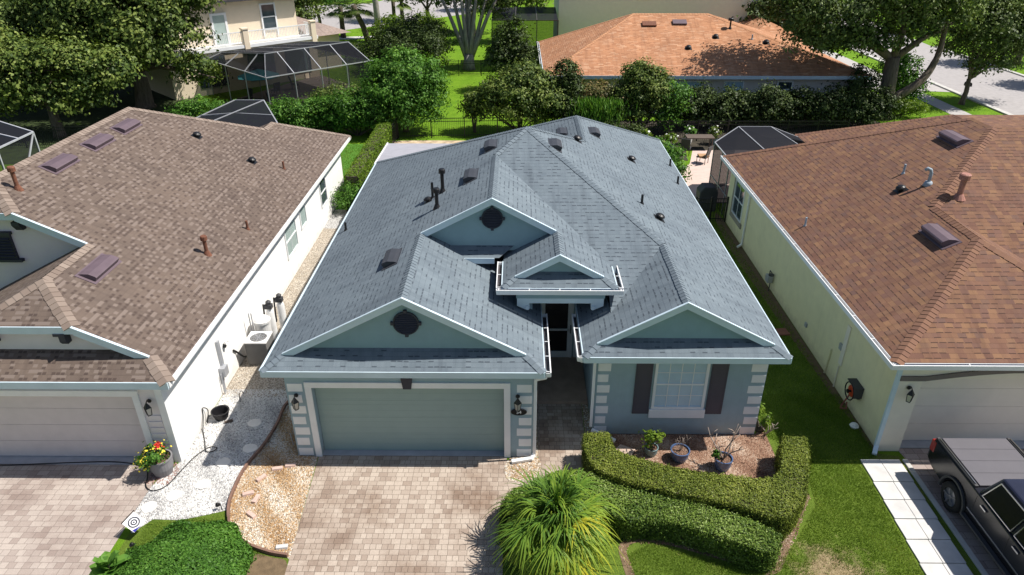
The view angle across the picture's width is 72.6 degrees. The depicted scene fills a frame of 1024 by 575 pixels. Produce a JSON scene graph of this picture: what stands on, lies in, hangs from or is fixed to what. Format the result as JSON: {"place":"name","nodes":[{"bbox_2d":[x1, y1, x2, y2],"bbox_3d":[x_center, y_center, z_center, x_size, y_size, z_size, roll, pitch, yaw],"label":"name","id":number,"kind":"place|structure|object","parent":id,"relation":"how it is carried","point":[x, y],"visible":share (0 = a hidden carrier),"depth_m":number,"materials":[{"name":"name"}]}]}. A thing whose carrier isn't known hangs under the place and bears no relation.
{"place":"outdoors","nodes":[
{"label":"outdoors","id":0,"kind":"place"},
{"bbox_2d":[0,464,155,574],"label":"neighbour driveway","id":1,"kind":"structure","parent":0,"point":[62,519],"depth_m":16.42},
{"bbox_2d":[0,456,144,464],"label":"garage sill","id":2,"kind":"structure","parent":1,"relation":"on","point":[28,459],"depth_m":17.98,"materials":[{"name":"concrete"}]},
{"bbox_2d":[0,407,216,490],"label":"garden hose","id":3,"kind":"object","parent":1,"relation":"on","point":[134,463],"visible":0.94,"depth_m":17.85,"materials":[{"name":"black rubber"}]},
{"bbox_2d":[0,80,318,150],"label":"shaded ground","id":4,"kind":"structure","parent":0,"point":[39,118],"depth_m":48.12,"materials":[{"name":"green plant"}]},
{"bbox_2d":[19,125,88,146],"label":"metal fence","id":5,"kind":"object","parent":4,"relation":"on","point":[55,130],"visible":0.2,"depth_m":41.03,"materials":[{"name":"black metal"}]},
{"bbox_2d":[0,0,115,107],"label":"oak tree","id":6,"kind":"object","parent":4,"relation":"on","point":[12,12],"visible":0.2,"depth_m":45.23,"materials":[{"name":"green plant"}]},
{"bbox_2d":[0,20,152,137],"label":"oak tree","id":7,"kind":"object","parent":4,"relation":"on","point":[28,73],"visible":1,"depth_m":41.60,"materials":[{"name":"green plant"}]},
{"bbox_2d":[20,0,228,108],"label":"oak tree","id":8,"kind":"object","parent":4,"relation":"on","point":[150,29],"visible":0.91,"depth_m":45.44,"materials":[{"name":"green plant"}]},
{"bbox_2d":[131,389,287,532],"bbox_3d":[-7.583,4.157,18.509,2.272,0.001,6.188,3,29,5],"label":"white gravel bed","id":9,"kind":"object","parent":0,"point":[198,475],"visible":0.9,"depth_m":17.93,"materials":[{"name":"white gravel"}]},
{"bbox_2d":[144,463,178,484],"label":"planter chips","id":10,"kind":"object","parent":9,"relation":"on","point":[152,477],"visible":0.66,"depth_m":17.39,"materials":[{"name":"white gravel"}]},
{"bbox_2d":[132,440,173,477],"bbox_3d":[-8.873,4.284,17.299,0.890,0.950,0.924,0,29,0],"label":"flower planter","id":11,"kind":"object","parent":10,"relation":"on","point":[159,462],"visible":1,"depth_m":17.20,"materials":[{"name":"grey plant"}]},
{"bbox_2d":[210,405,232,422],"bbox_3d":[-8.074,3.540,19.367,0.500,0.260,0.592,-15,32,-25],"label":"pail","id":12,"kind":"object","parent":9,"relation":"on","point":[219,413],"visible":1,"depth_m":19.40,"materials":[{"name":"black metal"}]},
{"bbox_2d":[230,404,317,558],"bbox_3d":[-5.818,4.555,17.782,1.952,0.001,5.800,0,29,0],"label":"pebble bed","id":13,"kind":"object","parent":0,"point":[272,499],"visible":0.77,"depth_m":16.89,"materials":[{"name":"beige gravel"}]},
{"bbox_2d":[227,400,288,557],"bbox_3d":[-6.294,4.583,17.648,1.459,0.110,5.935,-6,29,-12],"label":"bed edging","id":14,"kind":"object","parent":13,"relation":"on","point":[253,546],"visible":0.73,"depth_m":17.21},
{"bbox_2d":[222,228,337,397],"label":"side gravel","id":15,"kind":"structure","parent":0,"point":[329,231],"depth_m":24.53,"materials":[{"name":"beige gravel"}]},
{"bbox_2d":[233,331,273,363],"bbox_3d":[-7.979,1.945,21.641,0.948,0.792,0.940,0,29,0],"label":"air conditioner","id":16,"kind":"object","parent":15,"relation":"on","point":[258,345],"visible":0.99,"depth_m":21.50,"materials":[{"name":"white plastic"}]},
{"bbox_2d":[248,293,286,340],"bbox_3d":[-7.901,1.073,22.619,0.560,1.510,1.299,9,30,16],"label":"water softener","id":17,"kind":"object","parent":15,"relation":"on","point":[264,322],"visible":0.81,"depth_m":22.43,"materials":[{"name":"white plastic"}]},
{"bbox_2d":[324,210,346,227],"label":"gravel","id":18,"kind":"structure","parent":0,"point":[337,217],"depth_m":31.86,"materials":[{"name":"white gravel"}]},
{"bbox_2d":[335,144,363,209],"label":"side lawn","id":19,"kind":"structure","parent":0,"point":[345,158],"depth_m":39.96,"materials":[{"name":"green plant"}]},
{"bbox_2d":[306,0,479,29],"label":"back street","id":20,"kind":"structure","parent":0,"point":[384,7],"depth_m":95.19,"materials":[{"name":"grey asphalt"}]},
{"bbox_2d":[285,404,583,574],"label":"driveway","id":21,"kind":"structure","parent":0,"point":[391,515],"depth_m":16.50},
{"bbox_2d":[323,450,503,455],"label":"garage sill","id":22,"kind":"structure","parent":21,"relation":"on","point":[414,452],"depth_m":18.21,"materials":[{"name":"concrete"}]},
{"bbox_2d":[504,456,540,481],"bbox_3d":[0.271,4.582,17.715,0.926,0.001,0.989,0,29,0],"label":"pebble patch","id":23,"kind":"object","parent":21,"relation":"on","point":[507,469],"visible":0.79,"depth_m":17.70,"materials":[{"name":"beige gravel"}]},
{"bbox_2d":[118,212,980,574],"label":"front lawn","id":24,"kind":"structure","parent":0,"point":[800,544],"depth_m":16.08,"materials":[{"name":"green plant"}]},
{"bbox_2d":[89,550,130,574],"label":"broadleaf plant","id":25,"kind":"object","parent":24,"relation":"on","point":[107,563],"visible":0.96,"depth_m":14.57,"materials":[{"name":"green plant"}]},
{"bbox_2d":[121,510,144,532],"bbox_3d":[-8.524,5.376,15.752,0.333,0.514,0.359,14,32,24],"label":"garden banner","id":26,"kind":"object","parent":24,"relation":"on","point":[133,522],"visible":1,"depth_m":15.70,"materials":[{"name":"white paint"}]},
{"bbox_2d":[116,518,257,574],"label":"mound shrub","id":27,"kind":"object","parent":24,"relation":"on","point":[197,548],"visible":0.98,"depth_m":14.79,"materials":[{"name":"green plant"}]},
{"bbox_2d":[245,554,286,574],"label":"soil patch","id":28,"kind":"object","parent":24,"relation":"on","point":[265,565],"visible":0.71,"depth_m":15.07,"materials":[{"name":"brown soil"}]},
{"bbox_2d":[495,468,783,573],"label":"box hedge","id":29,"kind":"object","parent":24,"relation":"on","point":[738,539],"visible":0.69,"depth_m":15.48,"materials":[{"name":"green plant"}]},
{"bbox_2d":[618,537,740,574],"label":"soil ring","id":30,"kind":"object","parent":24,"relation":"on","point":[625,566],"visible":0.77,"depth_m":15.44,"materials":[{"name":"brown soil"}]},
{"bbox_2d":[611,431,775,478],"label":"mulch chips","id":31,"kind":"object","parent":24,"relation":"on","point":[741,459],"visible":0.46,"depth_m":18.24,"materials":[{"name":"brown wood"}]},
{"bbox_2d":[638,428,665,456],"bbox_3d":[3.604,3.995,17.968,0.726,0.818,0.513,-7,29,-12],"label":"potted plant","id":32,"kind":"object","parent":31,"relation":"on","point":[651,448],"visible":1,"depth_m":17.88,"materials":[{"name":"green plant"}]},
{"bbox_2d":[670,437,690,463],"bbox_3d":[4.311,4.106,17.831,0.498,0.753,0.498,0,29,0],"label":"potted plant","id":33,"kind":"object","parent":31,"relation":"on","point":[680,452],"visible":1,"depth_m":17.81,"materials":[{"name":"blue ceramic"}]},
{"bbox_2d":[708,424,742,471],"bbox_3d":[5.317,3.997,17.477,0.724,1.284,0.788,0,29,0],"label":"potted plant","id":34,"kind":"object","parent":31,"relation":"on","point":[723,460],"visible":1,"depth_m":17.48,"materials":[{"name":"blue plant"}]},
{"bbox_2d":[579,430,814,540],"bbox_3d":[4.612,4.651,16.697,5.889,0.931,3.053,0,29,0],"label":"box hedge","id":35,"kind":"object","parent":24,"relation":"on","point":[777,501],"visible":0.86,"depth_m":16.28,"materials":[{"name":"green plant"}]},
{"bbox_2d":[696,197,728,221],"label":"metal gate","id":36,"kind":"structure","parent":24,"relation":"on","point":[711,205],"depth_m":31.26,"materials":[{"name":"black metal"}]},
{"bbox_2d":[627,393,923,574],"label":"lawn grass","id":37,"kind":"structure","parent":24,"relation":"on","point":[805,401],"depth_m":16.60,"materials":[{"name":"green plant"}]},
{"bbox_2d":[765,494,809,574],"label":"soil edge","id":38,"kind":"object","parent":24,"relation":"on","point":[786,548],"visible":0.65,"depth_m":15.52,"materials":[{"name":"brown soil"}]},
{"bbox_2d":[110,0,1023,573],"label":"ground","id":39,"kind":"structure","parent":0,"point":[464,80],"depth_m":50.85,"materials":[{"name":"green plant"}]},
{"bbox_2d":[0,121,39,171],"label":"side enclosure","id":40,"kind":"object","parent":39,"relation":"on","point":[18,144],"visible":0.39,"depth_m":34.39,"materials":[{"name":"white metal"}]},
{"bbox_2d":[0,107,350,461],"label":"tan roofed house","id":41,"kind":"structure","parent":39,"relation":"on","point":[153,256],"depth_m":19.49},
{"bbox_2d":[0,396,148,455],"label":"garage door","id":42,"kind":"structure","parent":41,"relation":"in","point":[29,425],"depth_m":17.61,"materials":[{"name":"white metal"}]},
{"bbox_2d":[214,340,228,393],"bbox_3d":[-8.375,2.313,20.173,0.178,1.632,0.378,0,29,0],"label":"electric meter","id":43,"kind":"object","parent":41,"relation":"attached to","point":[223,369],"visible":1,"depth_m":20.15,"materials":[{"name":"grey metal"}]},
{"bbox_2d":[283,217,298,259],"bbox_3d":[-8.395,-1.912,26.498,0.060,1.270,1.370,0,29,0],"label":"window","id":44,"kind":"structure","parent":41,"relation":"in","point":[290,233],"depth_m":26.57,"materials":[{"name":"white glass"}]},
{"bbox_2d":[197,100,277,126],"bbox_3d":[-14.560,-7.645,36.856,4.960,3.230,5.432,0,29,0],"label":"lanai enclosure","id":45,"kind":"object","parent":39,"relation":"on","point":[256,113],"visible":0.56,"depth_m":36.83,"materials":[{"name":"grey metal"}]},
{"bbox_2d":[128,0,349,99],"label":"house","id":46,"kind":"structure","parent":39,"relation":"on","point":[244,24],"depth_m":54.20,"materials":[{"name":"beige paint"}]},
{"bbox_2d":[209,12,230,44],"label":"door","id":47,"kind":"structure","parent":46,"relation":"in","point":[218,20],"depth_m":53.27,"materials":[{"name":"white paint"}]},
{"bbox_2d":[259,2,278,35],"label":"window","id":48,"kind":"structure","parent":46,"relation":"in","point":[268,15],"depth_m":55.65,"materials":[{"name":"grey glass"}]},
{"bbox_2d":[164,92,407,132],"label":"laurel hedge","id":49,"kind":"object","parent":39,"relation":"on","point":[283,112],"visible":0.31,"depth_m":42.88,"materials":[{"name":"green plant"}]},
{"bbox_2d":[294,0,329,30],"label":"round tree","id":50,"kind":"object","parent":39,"relation":"on","point":[302,10],"visible":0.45,"depth_m":63.17,"materials":[{"name":"green plant"}]},
{"bbox_2d":[305,79,358,101],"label":"garden shrub","id":51,"kind":"object","parent":39,"relation":"on","point":[324,91],"visible":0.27,"depth_m":46.03,"materials":[{"name":"green plant"}]},
{"bbox_2d":[321,0,360,37],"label":"palm tree","id":52,"kind":"object","parent":39,"relation":"on","point":[336,14],"visible":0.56,"depth_m":75.20,"materials":[{"name":"green plant"}]},
{"bbox_2d":[330,178,363,211],"bbox_3d":[-7.511,-4.267,32.604,2.468,1.456,2.048,-23,36,-36],"label":"garden shrub","id":53,"kind":"object","parent":39,"relation":"on","point":[345,199],"visible":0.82,"depth_m":32.19,"materials":[{"name":"green plant"}]},
{"bbox_2d":[329,0,373,41],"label":"palm tree","id":54,"kind":"object","parent":39,"relation":"on","point":[355,11],"visible":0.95,"depth_m":73.06,"materials":[{"name":"green plant"}]},
{"bbox_2d":[310,84,395,135],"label":"garden shrub","id":55,"kind":"object","parent":39,"relation":"on","point":[349,101],"visible":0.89,"depth_m":42.28,"materials":[{"name":"green plant"}]},
{"bbox_2d":[343,122,391,190],"bbox_3d":[-7.506,-6.865,37.190,1.016,1.655,9.437,0,29,0],"label":"column hedge","id":56,"kind":"object","parent":39,"relation":"on","point":[363,162],"depth_m":35.94,"materials":[{"name":"green plant"}]},
{"bbox_2d":[351,43,456,131],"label":"round tree","id":57,"kind":"object","parent":39,"relation":"on","point":[408,86],"visible":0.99,"depth_m":42.07,"materials":[{"name":"green plant"}]},
{"bbox_2d":[365,8,449,42],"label":"garden shrub","id":58,"kind":"object","parent":39,"relation":"on","point":[387,19],"visible":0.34,"depth_m":62.40,"materials":[{"name":"green plant"}]},
{"bbox_2d":[358,8,459,71],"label":"round tree","id":59,"kind":"object","parent":39,"relation":"on","point":[426,37],"visible":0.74,"depth_m":58.03,"materials":[{"name":"green plant"}]},
{"bbox_2d":[374,142,449,163],"bbox_3d":[-3.863,-5.006,32.514,4.265,2.740,3.455,0,29,0],"label":"lanai cover","id":60,"kind":"object","parent":39,"relation":"on","point":[391,150],"visible":0.37,"depth_m":32.60,"materials":[{"name":"white paint"}]},
{"bbox_2d":[396,116,530,138],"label":"metal fence","id":61,"kind":"object","parent":39,"relation":"on","point":[458,121],"visible":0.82,"depth_m":42.92,"materials":[{"name":"black metal"}]},
{"bbox_2d":[457,87,485,132],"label":"tree","id":62,"kind":"object","parent":39,"relation":"on","point":[470,103],"visible":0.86,"depth_m":43.18,"materials":[{"name":"green plant"}]},
{"bbox_2d":[441,0,524,70],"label":"multi stem tree","id":63,"kind":"object","parent":39,"relation":"on","point":[469,42],"visible":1,"depth_m":59.99,"materials":[{"name":"grey plant"}]},
{"bbox_2d":[457,0,553,16],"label":"background tree","id":64,"kind":"object","parent":39,"relation":"on","point":[529,3],"visible":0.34,"depth_m":72.10,"materials":[{"name":"green plant"}]},
{"bbox_2d":[478,14,540,75],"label":"round tree","id":65,"kind":"object","parent":39,"relation":"on","point":[502,48],"visible":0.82,"depth_m":52.35,"materials":[{"name":"green plant"}]},
{"bbox_2d":[467,56,579,129],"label":"bronze shrub","id":66,"kind":"object","parent":39,"relation":"on","point":[529,88],"visible":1,"depth_m":42.29,"materials":[{"name":"green plant"}]},
{"bbox_2d":[491,7,558,70],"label":"back enclosure","id":67,"kind":"object","parent":39,"relation":"on","point":[546,21],"visible":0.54,"depth_m":59.52,"materials":[{"name":"green metal"}]},
{"bbox_2d":[259,115,792,463],"bbox_3d":[0.508,-2.780,24.825,13.020,6.174,19.279,0,29,0],"label":"bungalow","id":68,"kind":"object","parent":39,"relation":"on","point":[456,296],"visible":0.99,"depth_m":18.26,"materials":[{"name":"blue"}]},
{"bbox_2d":[315,388,503,450],"bbox_3d":[-2.557,3.302,17.775,4.700,2.167,0.042,0,29,0],"label":"garage door","id":69,"kind":"structure","parent":68,"relation":"in","point":[350,418],"depth_m":17.78,"materials":[{"name":"green paint"}]},
{"bbox_2d":[541,303,578,357],"bbox_3d":[1.352,1.099,21.326,1.430,2.500,0.152,0,29,0],"label":"front door","id":70,"kind":"structure","parent":68,"relation":"in","point":[559,315],"depth_m":21.45,"materials":[{"name":"paint"}]},
{"bbox_2d":[648,364,710,417],"bbox_3d":[4.358,2.630,18.121,1.480,1.870,0.080,0,29,0],"label":"window","id":71,"kind":"structure","parent":68,"relation":"in","point":[679,390],"depth_m":18.17,"materials":[{"name":"glass"}]},
{"bbox_2d":[481,463,628,574],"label":"fan palm","id":72,"kind":"object","parent":39,"relation":"on","point":[556,494],"visible":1,"depth_m":14.47,"materials":[{"name":"green plant"}]},
{"bbox_2d":[533,356,587,403],"bbox_3d":[1.373,2.755,21.000,1.610,0.100,2.310,0,29,0],"label":"entry landing","id":73,"kind":"object","parent":39,"relation":"on","point":[564,383],"visible":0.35,"depth_m":20.68,"materials":[{"name":"concrete"}]},
{"bbox_2d":[338,144,832,394],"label":"side grass","id":74,"kind":"structure","parent":39,"relation":"on","point":[796,360],"depth_m":23.31,"materials":[{"name":"green plant"}]},
{"bbox_2d":[570,78,633,122],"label":"bronze shrub","id":75,"kind":"object","parent":39,"relation":"on","point":[597,89],"visible":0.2,"depth_m":42.73,"materials":[{"name":"green plant"}]},
{"bbox_2d":[604,56,676,129],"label":"bronze shrub","id":76,"kind":"object","parent":39,"relation":"on","point":[644,87],"visible":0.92,"depth_m":42.30,"materials":[{"name":"green plant"}]},
{"bbox_2d":[654,135,691,181],"bbox_3d":[8.240,-6.960,37.209,2.218,1.822,4.398,-7,29,-13],"label":"patio shrub","id":77,"kind":"object","parent":39,"relation":"on","point":[681,167],"visible":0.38,"depth_m":36.27,"materials":[{"name":"green plant"}]},
{"bbox_2d":[537,13,870,114],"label":"orange roofed house","id":78,"kind":"structure","parent":39,"relation":"on","point":[691,49],"depth_m":48.04,"materials":[{"name":"orange tile"}]},
{"bbox_2d":[731,0,841,31],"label":"background tree","id":79,"kind":"object","parent":39,"relation":"on","point":[757,6],"visible":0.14,"depth_m":60.80,"materials":[{"name":"green plant"}]},
{"bbox_2d":[839,62,881,97],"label":"dark bush","id":80,"kind":"object","parent":39,"relation":"on","point":[858,81],"visible":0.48,"depth_m":46.09,"materials":[{"name":"green plant"}]},
{"bbox_2d":[720,114,1023,454],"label":"brown roofed house","id":81,"kind":"structure","parent":39,"relation":"on","point":[897,247],"depth_m":20.71,"materials":[{"name":"brown"}]},
{"bbox_2d":[729,177,745,228],"bbox_3d":[9.660,-3.650,29.769,0.070,1.820,1.650,0,29,0],"label":"window","id":82,"kind":"structure","parent":81,"relation":"in","point":[738,196],"depth_m":29.90,"materials":[{"name":"white paint"}]},
{"bbox_2d":[823,325,851,386],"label":"utility pipes","id":83,"kind":"object","parent":81,"relation":"attached to","point":[842,347],"visible":1,"depth_m":20.20,"materials":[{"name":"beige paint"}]},
{"bbox_2d":[840,378,863,408],"bbox_3d":[9.420,3.055,19.450,0.308,1.041,0.640,0,29,0],"label":"hose reel","id":84,"kind":"object","parent":81,"relation":"attached to","point":[855,390],"visible":1,"depth_m":19.19,"materials":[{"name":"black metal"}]},
{"bbox_2d":[903,379,1023,440],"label":"garage door","id":85,"kind":"structure","parent":81,"relation":"in","point":[943,408],"depth_m":18.13,"materials":[{"name":"white metal"}]},
{"bbox_2d":[869,49,934,104],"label":"verge shrub","id":86,"kind":"object","parent":39,"relation":"on","point":[905,77],"visible":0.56,"depth_m":48.41,"materials":[{"name":"green plant"}]},
{"bbox_2d":[891,97,938,116],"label":"shrub","id":87,"kind":"object","parent":39,"relation":"on","point":[908,106],"visible":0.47,"depth_m":46.87,"materials":[{"name":"green plant"}]},
{"bbox_2d":[902,459,988,574],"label":"driveway kerb","id":88,"kind":"structure","parent":39,"relation":"on","point":[958,536],"depth_m":16.17,"materials":[{"name":"concrete"}]},
{"bbox_2d":[900,440,1023,448],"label":"garage sill","id":89,"kind":"structure","parent":39,"relation":"on","point":[922,444],"depth_m":18.48,"materials":[{"name":"concrete"}]},
{"bbox_2d":[929,0,1023,104],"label":"street tree","id":90,"kind":"object","parent":39,"relation":"on","point":[1003,30],"visible":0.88,"depth_m":47.93,"materials":[{"name":"green plant"}]},
{"bbox_2d":[554,0,756,34],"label":"sage house","id":91,"kind":"structure","parent":0,"point":[573,15],"depth_m":61.65,"materials":[{"name":"paint"}]},
{"bbox_2d":[682,150,712,197],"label":"patio","id":92,"kind":"structure","parent":0,"point":[700,172],"depth_m":37.69,"materials":[{"name":"beige concrete"}]},
{"bbox_2d":[695,183,717,210],"bbox_3d":[9.123,-4.244,32.724,0.850,1.200,0.700,0,29,0],"label":"covered grill","id":93,"kind":"object","parent":92,"relation":"on","point":[706,190],"visible":0.8,"depth_m":32.37,"materials":[{"name":"black fabric"}]},
{"bbox_2d":[709,126,804,215],"bbox_3d":[11.958,-5.611,33.332,4.445,3.022,4.725,0,29,0],"label":"enclosure","id":94,"kind":"object","parent":92,"relation":"on","point":[740,139],"visible":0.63,"depth_m":32.93,"materials":[{"name":"grey metal"}]},
{"bbox_2d":[615,119,878,160],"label":"soil","id":95,"kind":"structure","parent":0,"point":[700,144],"depth_m":44.62,"materials":[{"name":"brown soil"}]},
{"bbox_2d":[542,56,588,121],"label":"bronze shrub","id":96,"kind":"object","parent":95,"relation":"on","point":[570,79],"visible":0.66,"depth_m":42.64,"materials":[{"name":"green plant"}]},
{"bbox_2d":[567,95,639,127],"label":"bamboo clump","id":97,"kind":"object","parent":95,"relation":"on","point":[595,111],"visible":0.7,"depth_m":42.05,"materials":[{"name":"green plant"}]},
{"bbox_2d":[645,79,695,132],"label":"hedge shrub","id":98,"kind":"object","parent":95,"relation":"on","point":[672,108],"visible":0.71,"depth_m":42.82,"materials":[{"name":"green plant"}]},
{"bbox_2d":[608,120,849,140],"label":"metal fence","id":99,"kind":"object","parent":95,"relation":"on","point":[728,124],"visible":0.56,"depth_m":42.14,"materials":[{"name":"black metal"}]},
{"bbox_2d":[674,77,904,128],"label":"dark hedge","id":100,"kind":"object","parent":95,"relation":"on","point":[812,105],"visible":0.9,"depth_m":43.73,"materials":[{"name":"green plant"}]},
{"bbox_2d":[747,0,1001,120],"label":"oak tree","id":101,"kind":"object","parent":95,"relation":"on","point":[821,34],"visible":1,"depth_m":43.85,"materials":[{"name":"green plant"}]},
{"bbox_2d":[715,213,879,456],"bbox_3d":[9.351,0.477,25.277,0.546,0.001,16.515,0,29,0],"label":"wall soil strip","id":102,"kind":"object","parent":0,"point":[783,316],"depth_m":24.84,"materials":[{"name":"brown soil"}]},
{"bbox_2d":[812,47,971,114],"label":"pavement","id":103,"kind":"structure","parent":0,"point":[944,106],"depth_m":51.34,"materials":[{"name":"concrete"}]},
{"bbox_2d":[860,459,972,574],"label":"path","id":104,"kind":"structure","parent":0,"point":[928,540],"depth_m":16.19,"materials":[{"name":"concrete"}]},
{"bbox_2d":[829,21,1023,114],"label":"street","id":105,"kind":"structure","parent":0,"point":[1004,90],"depth_m":57.60,"materials":[{"name":"grey asphalt"}]},
{"bbox_2d":[852,47,1023,114],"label":"kerb","id":106,"kind":"structure","parent":105,"relation":"on","point":[969,97],"depth_m":54.08,"materials":[{"name":"concrete"}]},
{"bbox_2d":[899,448,1023,574],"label":"driveway","id":107,"kind":"structure","parent":0,"point":[917,459],"depth_m":16.69,"materials":[{"name":"grey concrete"}]},
{"bbox_2d":[927,437,1023,574],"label":"pickup truck","id":108,"kind":"object","parent":107,"relation":"on","point":[982,487],"visible":1,"depth_m":15.76,"materials":[{"name":"black paint"}]},
{"label":"pool deck","id":109,"kind":"structure","parent":0,"visible":0},
{"bbox_2d":[206,42,372,110],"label":"pool enclosure","id":110,"kind":"object","parent":109,"relation":"on","point":[296,71],"visible":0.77,"depth_m":49.26,"materials":[{"name":"grey metal"}]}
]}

